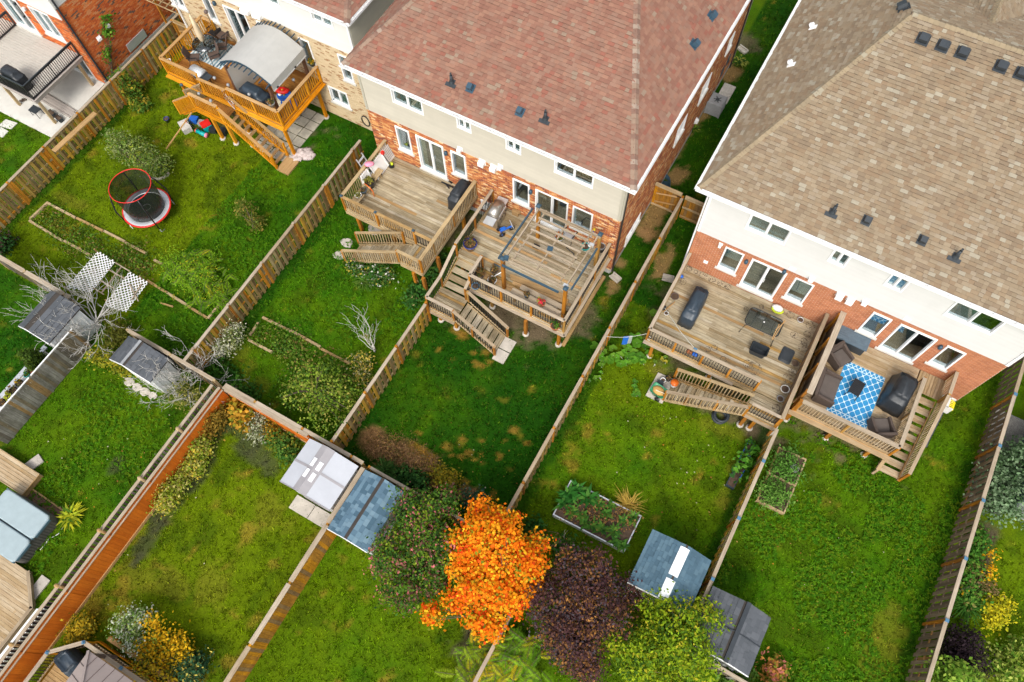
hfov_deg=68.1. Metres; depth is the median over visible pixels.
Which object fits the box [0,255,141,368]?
bare tree
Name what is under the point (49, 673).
garden deck
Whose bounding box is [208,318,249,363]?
flowering shrub
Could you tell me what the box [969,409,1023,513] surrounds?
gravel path
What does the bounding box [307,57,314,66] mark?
flower pot
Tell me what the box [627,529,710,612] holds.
garden shed
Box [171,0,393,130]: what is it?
detached house
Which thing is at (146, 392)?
stepping stones
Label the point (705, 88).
window
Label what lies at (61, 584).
picket fence
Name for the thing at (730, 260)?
window
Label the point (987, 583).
perennial
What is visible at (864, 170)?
semi detached house
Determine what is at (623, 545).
vegetable plant
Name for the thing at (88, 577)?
wooden fence
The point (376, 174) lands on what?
bench
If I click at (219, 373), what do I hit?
shrub
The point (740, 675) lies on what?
shrub
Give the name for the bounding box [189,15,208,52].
closed umbrella
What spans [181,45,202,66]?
patio chair
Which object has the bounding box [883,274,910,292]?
window
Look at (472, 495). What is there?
shrub
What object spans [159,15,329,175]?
raised deck
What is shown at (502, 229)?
toy bike
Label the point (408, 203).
raised deck
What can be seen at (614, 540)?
vegetable plant
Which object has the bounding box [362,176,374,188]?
flower pot
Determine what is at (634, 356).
pumpkin vine
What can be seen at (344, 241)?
flat stone
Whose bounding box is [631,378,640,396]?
pumpkin vine
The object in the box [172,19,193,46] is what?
garden gate
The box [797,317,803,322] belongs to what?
tin pot
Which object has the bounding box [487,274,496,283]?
flower pot
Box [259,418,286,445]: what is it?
shrub
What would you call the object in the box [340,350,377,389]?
rose bush
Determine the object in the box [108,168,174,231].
trampoline
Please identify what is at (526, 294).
flower pot
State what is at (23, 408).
wooden fence
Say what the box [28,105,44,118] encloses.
side table
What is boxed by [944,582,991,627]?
ornamental grass
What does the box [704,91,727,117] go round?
air conditioner
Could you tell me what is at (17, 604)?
deck
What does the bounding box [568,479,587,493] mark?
vegetable plant
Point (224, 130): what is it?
crate
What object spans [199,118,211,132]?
storage can
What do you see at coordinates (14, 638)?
railing
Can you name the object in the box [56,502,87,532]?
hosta
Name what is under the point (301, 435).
wooden fence
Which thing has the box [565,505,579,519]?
vegetable plant
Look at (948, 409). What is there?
hose box
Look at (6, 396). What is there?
flower pot
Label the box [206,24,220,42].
patio chair
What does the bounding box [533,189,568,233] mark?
patio door
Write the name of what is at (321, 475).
garden shed
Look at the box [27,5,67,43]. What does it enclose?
window
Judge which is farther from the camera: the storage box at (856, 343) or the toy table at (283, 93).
the toy table at (283, 93)
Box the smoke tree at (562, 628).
[520,533,649,681]
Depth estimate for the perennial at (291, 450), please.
32.39 m
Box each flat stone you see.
[333,251,342,259]
[341,238,352,247]
[368,225,381,234]
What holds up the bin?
on the raised deck at (408, 203)
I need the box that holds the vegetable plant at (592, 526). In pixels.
[583,515,600,532]
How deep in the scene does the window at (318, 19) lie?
34.12 m
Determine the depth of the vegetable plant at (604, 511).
30.85 m
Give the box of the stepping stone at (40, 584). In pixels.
[33,575,50,599]
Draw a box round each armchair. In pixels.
[827,340,854,370]
[866,416,897,438]
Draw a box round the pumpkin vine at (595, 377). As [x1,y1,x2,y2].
[588,363,604,381]
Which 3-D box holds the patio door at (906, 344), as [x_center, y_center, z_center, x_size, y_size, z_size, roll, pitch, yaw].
[16.397,0.118,31.542,1.660,2.355,0.180,27,68,13]
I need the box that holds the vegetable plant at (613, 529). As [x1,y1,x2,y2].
[606,521,622,538]
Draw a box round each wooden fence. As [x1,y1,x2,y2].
[0,14,183,232]
[0,255,86,313]
[0,328,91,443]
[0,387,230,681]
[126,328,229,395]
[183,140,365,371]
[222,386,311,442]
[223,467,364,681]
[224,383,369,471]
[330,301,431,453]
[368,465,464,525]
[473,609,516,681]
[503,195,683,526]
[685,428,778,643]
[690,651,746,681]
[905,357,1023,681]
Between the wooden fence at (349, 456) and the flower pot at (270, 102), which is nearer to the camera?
the wooden fence at (349, 456)
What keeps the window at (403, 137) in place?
in the semi detached house at (586, 114)
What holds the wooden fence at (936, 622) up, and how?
on the ground at (1008, 534)
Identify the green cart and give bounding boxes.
[649,382,667,401]
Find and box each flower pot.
[0,397,5,406]
[3,391,11,400]
[4,384,18,393]
[13,378,22,386]
[23,370,29,377]
[163,116,169,122]
[266,97,274,107]
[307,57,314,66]
[353,190,361,198]
[359,186,366,193]
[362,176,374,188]
[463,236,476,251]
[471,282,479,289]
[474,267,485,278]
[484,280,493,290]
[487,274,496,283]
[490,264,498,274]
[524,290,529,298]
[536,297,545,306]
[550,319,559,330]
[554,231,563,241]
[582,242,589,250]
[600,242,604,250]
[665,374,671,381]
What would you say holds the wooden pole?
on the ground at (1008, 534)
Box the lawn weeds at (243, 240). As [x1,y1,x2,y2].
[123,153,352,366]
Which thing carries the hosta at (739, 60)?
on the ground at (1008, 534)
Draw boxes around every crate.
[189,115,198,123]
[208,125,217,133]
[220,127,227,135]
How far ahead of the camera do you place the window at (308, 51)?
36.71 m
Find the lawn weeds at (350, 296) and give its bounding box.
[206,204,446,442]
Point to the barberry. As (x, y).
(961, 648)
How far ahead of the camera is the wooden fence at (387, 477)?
30.41 m
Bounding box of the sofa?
[811,366,842,407]
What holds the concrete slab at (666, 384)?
on the ground at (1008, 534)
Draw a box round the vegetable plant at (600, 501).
[595,495,606,510]
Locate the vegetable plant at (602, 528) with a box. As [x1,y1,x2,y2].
[592,519,613,535]
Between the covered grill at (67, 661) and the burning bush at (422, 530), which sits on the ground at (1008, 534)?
the burning bush at (422, 530)
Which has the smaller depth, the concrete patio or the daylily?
the daylily
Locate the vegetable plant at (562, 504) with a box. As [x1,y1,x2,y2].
[551,493,572,510]
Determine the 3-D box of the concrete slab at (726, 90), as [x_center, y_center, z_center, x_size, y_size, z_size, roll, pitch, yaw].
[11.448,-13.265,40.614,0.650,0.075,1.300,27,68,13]
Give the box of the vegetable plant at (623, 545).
[616,539,629,553]
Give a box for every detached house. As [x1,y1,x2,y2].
[0,0,176,83]
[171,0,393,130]
[338,0,752,272]
[682,0,1023,400]
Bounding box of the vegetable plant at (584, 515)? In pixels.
[576,509,588,522]
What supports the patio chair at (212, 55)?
on the rug at (216, 61)
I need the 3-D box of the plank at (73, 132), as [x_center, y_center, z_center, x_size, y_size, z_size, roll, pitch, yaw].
[-21.916,-10.485,37.999,0.280,0.050,2.838,30,70,14]
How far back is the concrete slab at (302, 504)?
31.59 m
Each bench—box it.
[349,168,383,208]
[510,285,561,320]
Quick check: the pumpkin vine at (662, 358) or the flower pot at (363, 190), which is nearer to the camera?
the pumpkin vine at (662, 358)
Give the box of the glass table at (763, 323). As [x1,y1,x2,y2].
[739,307,783,346]
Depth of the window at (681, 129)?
36.02 m
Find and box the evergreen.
[16,347,49,371]
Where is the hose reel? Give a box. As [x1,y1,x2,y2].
[361,115,369,126]
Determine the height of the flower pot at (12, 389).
0.537 m
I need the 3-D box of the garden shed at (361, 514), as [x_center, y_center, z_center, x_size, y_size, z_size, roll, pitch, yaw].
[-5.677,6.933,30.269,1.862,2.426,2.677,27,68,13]
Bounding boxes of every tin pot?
[777,395,783,401]
[780,385,789,392]
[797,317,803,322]
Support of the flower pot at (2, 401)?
on the paved ledge
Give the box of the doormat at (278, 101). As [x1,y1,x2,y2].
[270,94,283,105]
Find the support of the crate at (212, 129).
on the ground at (1008, 534)
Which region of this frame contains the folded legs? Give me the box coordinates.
[772,319,785,339]
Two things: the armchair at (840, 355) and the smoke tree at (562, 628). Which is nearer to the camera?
the smoke tree at (562, 628)
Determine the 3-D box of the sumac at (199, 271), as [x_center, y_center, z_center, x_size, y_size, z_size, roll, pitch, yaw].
[-15.133,-3.155,35.597,4.346,1.633,3.304,5,65,3]
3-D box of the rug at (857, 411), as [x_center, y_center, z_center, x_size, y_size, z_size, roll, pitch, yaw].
[14.514,2.246,32.001,1.720,0.014,2.615,27,68,13]
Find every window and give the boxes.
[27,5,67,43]
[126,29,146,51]
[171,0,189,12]
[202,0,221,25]
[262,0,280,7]
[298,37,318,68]
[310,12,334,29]
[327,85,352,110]
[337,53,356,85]
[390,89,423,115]
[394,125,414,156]
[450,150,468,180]
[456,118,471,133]
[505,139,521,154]
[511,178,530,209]
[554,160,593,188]
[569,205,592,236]
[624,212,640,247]
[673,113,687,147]
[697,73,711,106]
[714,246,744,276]
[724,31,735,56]
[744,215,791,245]
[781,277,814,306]
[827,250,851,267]
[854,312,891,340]
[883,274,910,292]
[924,345,966,372]
[942,302,1005,334]
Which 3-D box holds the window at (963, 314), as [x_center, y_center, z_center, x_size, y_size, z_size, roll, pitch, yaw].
[17.225,-0.895,28.236,1.820,1.130,0.140,27,68,13]
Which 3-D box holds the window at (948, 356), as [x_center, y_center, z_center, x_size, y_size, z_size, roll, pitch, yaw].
[17.746,0.698,30.996,0.920,1.755,0.180,27,68,13]
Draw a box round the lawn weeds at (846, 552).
[673,420,960,681]
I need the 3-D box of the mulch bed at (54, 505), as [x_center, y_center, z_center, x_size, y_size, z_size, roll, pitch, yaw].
[-19.380,7.182,31.672,1.358,0.115,2.739,-26,67,-11]
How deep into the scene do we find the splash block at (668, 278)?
35.88 m
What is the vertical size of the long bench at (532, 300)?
0.740 m
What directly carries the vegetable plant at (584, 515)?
on the raised bed at (558, 513)
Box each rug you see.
[190,35,233,68]
[826,363,884,427]
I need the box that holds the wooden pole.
[166,112,191,148]
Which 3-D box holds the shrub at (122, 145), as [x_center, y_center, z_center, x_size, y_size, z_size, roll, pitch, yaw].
[-18.966,-9.610,38.244,4.382,2.399,2.384,27,68,13]
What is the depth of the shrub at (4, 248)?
36.87 m
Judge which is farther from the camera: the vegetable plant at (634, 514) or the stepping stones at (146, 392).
the stepping stones at (146, 392)
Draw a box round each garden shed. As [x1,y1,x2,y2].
[18,291,98,352]
[109,336,180,392]
[280,438,358,511]
[327,470,406,554]
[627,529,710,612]
[688,586,770,676]
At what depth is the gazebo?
26.77 m
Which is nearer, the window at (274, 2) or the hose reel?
the window at (274, 2)
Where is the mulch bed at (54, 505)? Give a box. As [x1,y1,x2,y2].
[27,488,63,549]
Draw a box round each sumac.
[150,244,235,309]
[194,273,237,315]
[435,630,529,681]
[452,631,490,673]
[483,626,554,681]
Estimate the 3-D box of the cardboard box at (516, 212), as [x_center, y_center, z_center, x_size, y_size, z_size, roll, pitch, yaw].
[0.200,-6.027,35.577,0.424,0.260,0.248,27,68,13]
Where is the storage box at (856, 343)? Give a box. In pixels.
[834,325,871,355]
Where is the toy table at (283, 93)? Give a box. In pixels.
[276,87,290,103]
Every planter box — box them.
[48,109,55,117]
[54,114,63,122]
[725,468,748,489]
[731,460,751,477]
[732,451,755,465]
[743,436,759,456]
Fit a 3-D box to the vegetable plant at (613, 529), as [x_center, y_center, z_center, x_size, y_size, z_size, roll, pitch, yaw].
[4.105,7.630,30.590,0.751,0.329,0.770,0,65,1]
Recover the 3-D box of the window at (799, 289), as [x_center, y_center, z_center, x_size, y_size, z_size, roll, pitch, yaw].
[12.398,-2.440,32.427,1.420,1.785,0.990,27,68,13]
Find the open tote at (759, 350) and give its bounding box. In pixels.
[749,341,769,358]
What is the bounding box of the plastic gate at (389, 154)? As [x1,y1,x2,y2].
[380,144,394,162]
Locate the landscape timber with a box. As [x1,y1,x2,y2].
[561,275,605,346]
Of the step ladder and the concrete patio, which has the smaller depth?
the step ladder
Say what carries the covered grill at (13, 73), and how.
on the raised deck at (45, 66)
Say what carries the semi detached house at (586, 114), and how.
on the ground at (1008, 534)
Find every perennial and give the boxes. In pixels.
[258,424,302,468]
[338,253,401,294]
[384,462,432,493]
[397,247,451,312]
[954,522,997,618]
[959,544,1002,595]
[965,560,1004,599]
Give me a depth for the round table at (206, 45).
38.39 m
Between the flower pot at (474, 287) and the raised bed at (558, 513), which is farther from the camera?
the flower pot at (474, 287)
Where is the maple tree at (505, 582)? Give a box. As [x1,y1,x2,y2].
[414,492,556,648]
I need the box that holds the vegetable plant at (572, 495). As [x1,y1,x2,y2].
[557,481,579,504]
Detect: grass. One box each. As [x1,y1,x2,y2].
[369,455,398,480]
[615,484,647,516]
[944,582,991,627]
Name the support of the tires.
on the ground at (1008, 534)
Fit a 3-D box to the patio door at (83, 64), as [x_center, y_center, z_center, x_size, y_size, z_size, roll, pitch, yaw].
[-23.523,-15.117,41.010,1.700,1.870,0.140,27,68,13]
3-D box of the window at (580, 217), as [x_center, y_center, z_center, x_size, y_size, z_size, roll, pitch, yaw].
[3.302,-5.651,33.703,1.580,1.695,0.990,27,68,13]
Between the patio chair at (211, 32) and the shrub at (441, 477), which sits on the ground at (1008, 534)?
the shrub at (441, 477)
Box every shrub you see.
[0,228,23,257]
[56,609,104,647]
[83,345,136,382]
[95,317,135,352]
[99,123,175,184]
[104,600,157,660]
[107,63,154,113]
[123,351,206,411]
[128,640,199,681]
[131,608,195,676]
[146,464,193,519]
[147,326,247,407]
[160,375,205,414]
[169,645,219,681]
[175,432,219,482]
[196,396,232,442]
[203,354,264,400]
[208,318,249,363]
[219,397,257,438]
[243,403,272,445]
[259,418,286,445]
[272,353,364,439]
[426,459,467,495]
[459,482,491,512]
[518,511,582,568]
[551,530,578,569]
[711,666,759,681]
[755,646,793,681]
[923,650,990,681]
[978,592,1022,637]
[984,633,1023,681]
[1010,435,1023,519]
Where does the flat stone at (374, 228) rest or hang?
on the ground at (1008, 534)
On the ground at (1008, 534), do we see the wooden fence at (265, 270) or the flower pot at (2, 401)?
the wooden fence at (265, 270)
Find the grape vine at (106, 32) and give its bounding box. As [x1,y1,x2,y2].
[97,11,116,74]
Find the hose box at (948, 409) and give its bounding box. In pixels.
[926,397,955,447]
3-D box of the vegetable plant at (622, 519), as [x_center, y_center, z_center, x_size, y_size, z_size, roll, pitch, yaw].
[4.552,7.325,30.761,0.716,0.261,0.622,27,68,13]
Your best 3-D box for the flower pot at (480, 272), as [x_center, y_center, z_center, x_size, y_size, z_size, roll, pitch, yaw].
[-1.435,-3.034,34.054,0.568,0.559,0.532,27,68,13]
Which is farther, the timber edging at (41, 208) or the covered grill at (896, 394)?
the timber edging at (41, 208)
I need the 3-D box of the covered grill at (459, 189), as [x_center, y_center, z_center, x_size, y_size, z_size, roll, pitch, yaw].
[-2.442,-6.883,35.529,0.655,1.070,1.438,27,68,13]
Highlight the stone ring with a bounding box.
[146,170,169,179]
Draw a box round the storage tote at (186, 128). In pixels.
[177,118,192,134]
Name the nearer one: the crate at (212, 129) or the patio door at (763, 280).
the patio door at (763, 280)
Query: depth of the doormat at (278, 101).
37.65 m
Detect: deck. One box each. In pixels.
[0,11,93,123]
[0,449,42,496]
[0,555,35,653]
[23,636,179,681]
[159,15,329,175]
[339,139,477,291]
[425,189,611,355]
[643,252,829,435]
[783,311,958,481]
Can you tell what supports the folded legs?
on the glass table at (763, 323)
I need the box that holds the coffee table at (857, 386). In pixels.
[843,378,865,399]
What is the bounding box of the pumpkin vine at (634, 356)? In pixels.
[590,308,656,367]
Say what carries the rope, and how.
attached to the raised deck at (712, 334)
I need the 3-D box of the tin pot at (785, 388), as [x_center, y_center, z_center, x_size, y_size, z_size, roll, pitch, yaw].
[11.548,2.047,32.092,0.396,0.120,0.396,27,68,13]
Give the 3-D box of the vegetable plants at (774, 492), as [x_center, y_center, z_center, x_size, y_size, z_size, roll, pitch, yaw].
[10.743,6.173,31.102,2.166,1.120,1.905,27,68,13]
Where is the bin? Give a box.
[358,168,370,184]
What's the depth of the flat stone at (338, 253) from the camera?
36.74 m
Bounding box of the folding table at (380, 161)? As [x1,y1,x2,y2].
[369,153,388,179]
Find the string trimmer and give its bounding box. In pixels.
[380,150,393,167]
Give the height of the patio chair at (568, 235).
1.011 m
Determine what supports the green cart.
on the concrete slab at (666, 384)
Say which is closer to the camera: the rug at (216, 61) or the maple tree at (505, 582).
the maple tree at (505, 582)
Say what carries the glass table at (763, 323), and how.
on the raised deck at (712, 334)
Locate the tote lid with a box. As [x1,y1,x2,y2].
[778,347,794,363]
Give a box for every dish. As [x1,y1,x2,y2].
[671,292,678,299]
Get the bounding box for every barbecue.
[188,64,212,85]
[483,196,507,228]
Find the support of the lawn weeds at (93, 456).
on the ground at (1008, 534)
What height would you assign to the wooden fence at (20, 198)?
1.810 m
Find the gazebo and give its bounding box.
[66,650,132,681]
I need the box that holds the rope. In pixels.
[663,305,696,349]
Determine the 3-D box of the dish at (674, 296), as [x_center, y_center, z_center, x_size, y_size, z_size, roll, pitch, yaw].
[7.303,-1.988,34.034,0.374,0.120,0.374,27,68,13]
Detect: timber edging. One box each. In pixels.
[28,201,226,318]
[247,316,350,364]
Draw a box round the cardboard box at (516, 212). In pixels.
[512,208,520,216]
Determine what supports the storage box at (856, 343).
on the raised deck at (803, 406)
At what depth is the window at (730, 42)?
37.81 m
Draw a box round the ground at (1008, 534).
[0,0,1023,681]
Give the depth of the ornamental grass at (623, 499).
31.19 m
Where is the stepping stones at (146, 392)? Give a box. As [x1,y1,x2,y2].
[124,377,157,398]
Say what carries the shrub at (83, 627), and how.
on the ground at (1008, 534)
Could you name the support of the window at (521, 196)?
in the semi detached house at (586, 114)
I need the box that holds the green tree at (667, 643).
[595,581,735,681]
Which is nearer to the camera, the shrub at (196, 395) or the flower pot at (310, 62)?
the shrub at (196, 395)
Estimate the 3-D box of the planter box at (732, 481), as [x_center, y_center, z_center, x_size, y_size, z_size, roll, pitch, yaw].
[9.306,5.743,31.448,0.770,0.814,0.765,27,68,13]
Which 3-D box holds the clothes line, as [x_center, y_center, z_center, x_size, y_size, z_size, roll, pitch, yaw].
[4.974,-0.084,33.188,1.854,1.029,0.055,-6,65,-2]
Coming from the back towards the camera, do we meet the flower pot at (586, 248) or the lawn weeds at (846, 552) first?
the flower pot at (586, 248)
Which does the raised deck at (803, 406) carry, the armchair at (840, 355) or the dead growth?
the armchair at (840, 355)
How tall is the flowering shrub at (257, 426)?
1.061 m
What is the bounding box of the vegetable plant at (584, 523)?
[579,515,592,530]
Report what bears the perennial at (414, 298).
on the ground at (1008, 534)
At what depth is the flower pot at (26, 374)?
34.03 m
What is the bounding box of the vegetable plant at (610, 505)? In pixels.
[604,498,617,512]
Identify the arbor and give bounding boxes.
[146,0,183,29]
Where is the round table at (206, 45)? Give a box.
[192,34,215,59]
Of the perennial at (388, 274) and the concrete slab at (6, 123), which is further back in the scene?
the concrete slab at (6, 123)
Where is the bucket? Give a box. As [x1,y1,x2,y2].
[670,379,678,387]
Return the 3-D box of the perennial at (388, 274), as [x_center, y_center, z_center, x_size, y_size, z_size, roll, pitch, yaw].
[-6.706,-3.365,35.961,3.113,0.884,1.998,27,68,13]
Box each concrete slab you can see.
[0,119,17,129]
[0,127,8,137]
[289,495,315,517]
[307,506,329,526]
[492,348,508,363]
[499,337,516,352]
[645,373,672,403]
[719,83,735,103]
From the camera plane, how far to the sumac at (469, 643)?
28.71 m
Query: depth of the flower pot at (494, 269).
34.13 m
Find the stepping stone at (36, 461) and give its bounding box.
[22,454,43,473]
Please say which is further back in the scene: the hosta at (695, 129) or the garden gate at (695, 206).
the hosta at (695, 129)
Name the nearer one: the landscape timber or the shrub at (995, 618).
the shrub at (995, 618)
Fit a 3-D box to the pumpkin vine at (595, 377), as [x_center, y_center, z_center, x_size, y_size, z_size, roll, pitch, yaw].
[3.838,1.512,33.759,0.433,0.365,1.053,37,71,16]
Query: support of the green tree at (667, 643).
on the ground at (1008, 534)
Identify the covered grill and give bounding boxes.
[0,64,33,90]
[54,648,83,676]
[239,81,270,113]
[447,179,472,212]
[677,286,708,329]
[876,372,917,417]
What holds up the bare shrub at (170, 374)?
on the ground at (1008, 534)
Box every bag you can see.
[364,161,373,166]
[771,304,783,313]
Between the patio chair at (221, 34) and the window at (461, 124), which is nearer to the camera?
the window at (461, 124)
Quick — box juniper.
[963,431,1023,529]
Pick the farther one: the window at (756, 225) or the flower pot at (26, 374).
the flower pot at (26, 374)
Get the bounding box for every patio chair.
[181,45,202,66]
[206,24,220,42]
[207,40,220,66]
[214,27,231,40]
[217,33,231,55]
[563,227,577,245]
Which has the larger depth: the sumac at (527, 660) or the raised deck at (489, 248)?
the raised deck at (489, 248)
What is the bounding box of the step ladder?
[356,153,371,173]
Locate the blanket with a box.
[290,147,315,161]
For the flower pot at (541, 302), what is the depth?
32.54 m
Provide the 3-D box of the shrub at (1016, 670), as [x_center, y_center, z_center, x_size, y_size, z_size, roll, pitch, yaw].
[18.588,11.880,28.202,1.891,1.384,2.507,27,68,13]
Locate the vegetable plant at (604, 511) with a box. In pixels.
[597,508,614,519]
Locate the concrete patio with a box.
[0,69,104,136]
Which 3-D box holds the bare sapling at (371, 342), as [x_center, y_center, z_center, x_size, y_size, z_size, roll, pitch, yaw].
[-6.419,-0.614,33.601,1.141,2.845,1.786,-38,70,-15]
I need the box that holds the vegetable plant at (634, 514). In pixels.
[627,509,639,526]
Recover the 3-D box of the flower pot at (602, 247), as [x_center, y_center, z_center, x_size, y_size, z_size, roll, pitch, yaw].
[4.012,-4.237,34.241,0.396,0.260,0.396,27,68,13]
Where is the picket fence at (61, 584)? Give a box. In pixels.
[0,384,215,671]
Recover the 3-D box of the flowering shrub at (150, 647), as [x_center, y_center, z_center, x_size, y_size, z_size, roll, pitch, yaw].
[-13.322,11.585,28.797,2.461,1.524,2.554,27,68,13]
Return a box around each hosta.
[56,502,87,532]
[691,122,702,134]
[732,53,748,66]
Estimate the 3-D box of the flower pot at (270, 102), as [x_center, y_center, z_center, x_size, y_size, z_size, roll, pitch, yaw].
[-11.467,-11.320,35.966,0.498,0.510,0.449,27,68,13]
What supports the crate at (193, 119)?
on the ground at (1008, 534)
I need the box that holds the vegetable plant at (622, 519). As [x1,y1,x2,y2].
[616,513,632,527]
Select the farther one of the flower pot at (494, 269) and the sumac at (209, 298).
the sumac at (209, 298)
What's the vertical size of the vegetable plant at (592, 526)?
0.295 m
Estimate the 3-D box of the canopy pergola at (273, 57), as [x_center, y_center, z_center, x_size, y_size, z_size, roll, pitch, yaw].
[-11.816,-13.166,36.634,3.112,2.960,3.200,27,68,13]
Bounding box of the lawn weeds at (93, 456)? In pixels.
[14,333,212,619]
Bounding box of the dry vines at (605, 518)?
[560,491,643,537]
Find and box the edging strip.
[0,345,47,397]
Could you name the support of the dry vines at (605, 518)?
in the raised bed at (558, 513)
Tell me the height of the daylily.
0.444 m
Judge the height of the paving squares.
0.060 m
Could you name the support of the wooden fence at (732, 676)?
on the ground at (1008, 534)
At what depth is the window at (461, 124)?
32.19 m
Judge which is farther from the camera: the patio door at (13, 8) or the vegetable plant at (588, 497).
the patio door at (13, 8)
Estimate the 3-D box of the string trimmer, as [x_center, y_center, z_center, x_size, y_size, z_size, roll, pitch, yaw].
[-5.972,-8.713,36.355,0.473,1.180,0.293,-24,67,-10]
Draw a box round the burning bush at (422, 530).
[361,475,468,618]
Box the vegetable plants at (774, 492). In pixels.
[752,469,803,516]
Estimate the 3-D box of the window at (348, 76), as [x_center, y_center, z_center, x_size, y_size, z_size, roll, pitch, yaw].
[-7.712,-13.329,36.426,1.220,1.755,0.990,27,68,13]
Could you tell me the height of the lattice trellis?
0.675 m
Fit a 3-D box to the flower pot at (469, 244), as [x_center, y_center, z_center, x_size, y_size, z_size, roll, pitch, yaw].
[-1.915,-4.477,34.549,0.660,0.890,0.674,-36,70,-14]
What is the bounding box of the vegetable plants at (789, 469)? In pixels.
[762,438,811,487]
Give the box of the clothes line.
[606,334,643,344]
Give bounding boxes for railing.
[0,609,47,669]
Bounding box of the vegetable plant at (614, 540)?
[607,533,621,548]
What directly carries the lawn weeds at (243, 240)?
on the ground at (1008, 534)
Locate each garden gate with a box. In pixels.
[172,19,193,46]
[651,182,682,212]
[679,195,706,225]
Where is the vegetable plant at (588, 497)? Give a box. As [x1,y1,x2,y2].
[576,483,598,510]
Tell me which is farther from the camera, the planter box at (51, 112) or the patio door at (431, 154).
the planter box at (51, 112)
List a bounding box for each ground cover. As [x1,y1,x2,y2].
[27,201,162,291]
[241,314,370,416]
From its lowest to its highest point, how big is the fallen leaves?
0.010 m
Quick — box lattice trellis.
[64,249,147,311]
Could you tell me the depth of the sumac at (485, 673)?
28.38 m
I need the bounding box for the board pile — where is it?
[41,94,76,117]
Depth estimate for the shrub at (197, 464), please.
31.88 m
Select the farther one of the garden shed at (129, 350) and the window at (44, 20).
the window at (44, 20)
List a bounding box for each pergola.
[217,21,312,117]
[498,203,603,317]
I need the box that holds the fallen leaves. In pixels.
[47,393,981,637]
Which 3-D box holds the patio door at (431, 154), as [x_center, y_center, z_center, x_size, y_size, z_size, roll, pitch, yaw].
[-3.747,-8.602,35.601,1.630,2.475,0.180,27,68,13]
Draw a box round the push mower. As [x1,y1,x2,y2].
[186,119,208,137]
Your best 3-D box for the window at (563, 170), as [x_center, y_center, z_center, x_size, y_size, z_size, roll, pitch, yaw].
[2.744,-7.215,31.057,2.410,1.020,0.950,27,68,13]
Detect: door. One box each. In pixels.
[0,0,42,37]
[60,45,96,80]
[129,370,157,388]
[222,4,250,41]
[302,494,329,511]
[415,134,448,181]
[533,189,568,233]
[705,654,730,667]
[736,258,787,301]
[874,324,937,364]
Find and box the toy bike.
[496,220,514,236]
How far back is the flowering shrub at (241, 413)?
32.57 m
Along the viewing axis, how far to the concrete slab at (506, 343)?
34.57 m
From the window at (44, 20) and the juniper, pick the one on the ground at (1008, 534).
the juniper
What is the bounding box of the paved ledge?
[0,352,49,414]
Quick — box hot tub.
[0,488,58,563]
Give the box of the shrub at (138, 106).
[107,63,154,113]
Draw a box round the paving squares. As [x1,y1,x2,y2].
[250,107,323,160]
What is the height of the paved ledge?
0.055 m
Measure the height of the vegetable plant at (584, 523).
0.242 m
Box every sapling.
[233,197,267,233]
[336,315,375,351]
[344,304,380,350]
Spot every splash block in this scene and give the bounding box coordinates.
[609,272,621,282]
[662,273,673,282]
[737,44,748,54]
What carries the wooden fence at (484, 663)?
on the ground at (1008, 534)
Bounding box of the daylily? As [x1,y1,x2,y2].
[353,271,375,291]
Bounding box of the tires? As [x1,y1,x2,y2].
[711,409,729,423]
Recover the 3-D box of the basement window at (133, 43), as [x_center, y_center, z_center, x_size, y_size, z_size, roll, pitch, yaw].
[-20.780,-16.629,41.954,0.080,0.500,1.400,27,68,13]
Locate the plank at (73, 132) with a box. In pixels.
[52,112,96,152]
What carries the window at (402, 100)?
in the semi detached house at (586, 114)
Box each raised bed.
[553,480,641,552]
[755,447,806,514]
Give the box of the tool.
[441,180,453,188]
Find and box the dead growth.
[349,424,448,490]
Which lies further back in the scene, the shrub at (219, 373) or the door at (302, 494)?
the shrub at (219, 373)
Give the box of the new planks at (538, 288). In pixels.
[509,274,570,306]
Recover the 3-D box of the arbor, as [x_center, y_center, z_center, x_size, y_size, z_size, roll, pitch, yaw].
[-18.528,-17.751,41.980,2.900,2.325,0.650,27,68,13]
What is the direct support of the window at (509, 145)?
in the semi detached house at (586, 114)
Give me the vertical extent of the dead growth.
0.970 m
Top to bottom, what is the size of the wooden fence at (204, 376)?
1.810 m
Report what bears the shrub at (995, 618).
on the ground at (1008, 534)
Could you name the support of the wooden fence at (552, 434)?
on the ground at (1008, 534)
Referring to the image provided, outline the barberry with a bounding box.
[938,615,997,681]
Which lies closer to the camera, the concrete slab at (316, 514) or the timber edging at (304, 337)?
the concrete slab at (316, 514)
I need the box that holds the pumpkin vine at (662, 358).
[649,354,667,366]
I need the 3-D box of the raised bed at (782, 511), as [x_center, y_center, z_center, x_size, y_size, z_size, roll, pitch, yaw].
[11.219,5.802,31.641,1.222,0.347,2.641,27,68,13]
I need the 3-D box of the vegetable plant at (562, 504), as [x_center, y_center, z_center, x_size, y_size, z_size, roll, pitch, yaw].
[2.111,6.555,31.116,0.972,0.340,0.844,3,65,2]
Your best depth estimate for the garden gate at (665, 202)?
36.60 m
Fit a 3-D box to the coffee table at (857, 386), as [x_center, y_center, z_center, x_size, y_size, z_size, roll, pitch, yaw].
[14.425,2.030,31.880,0.530,0.437,0.790,33,70,15]

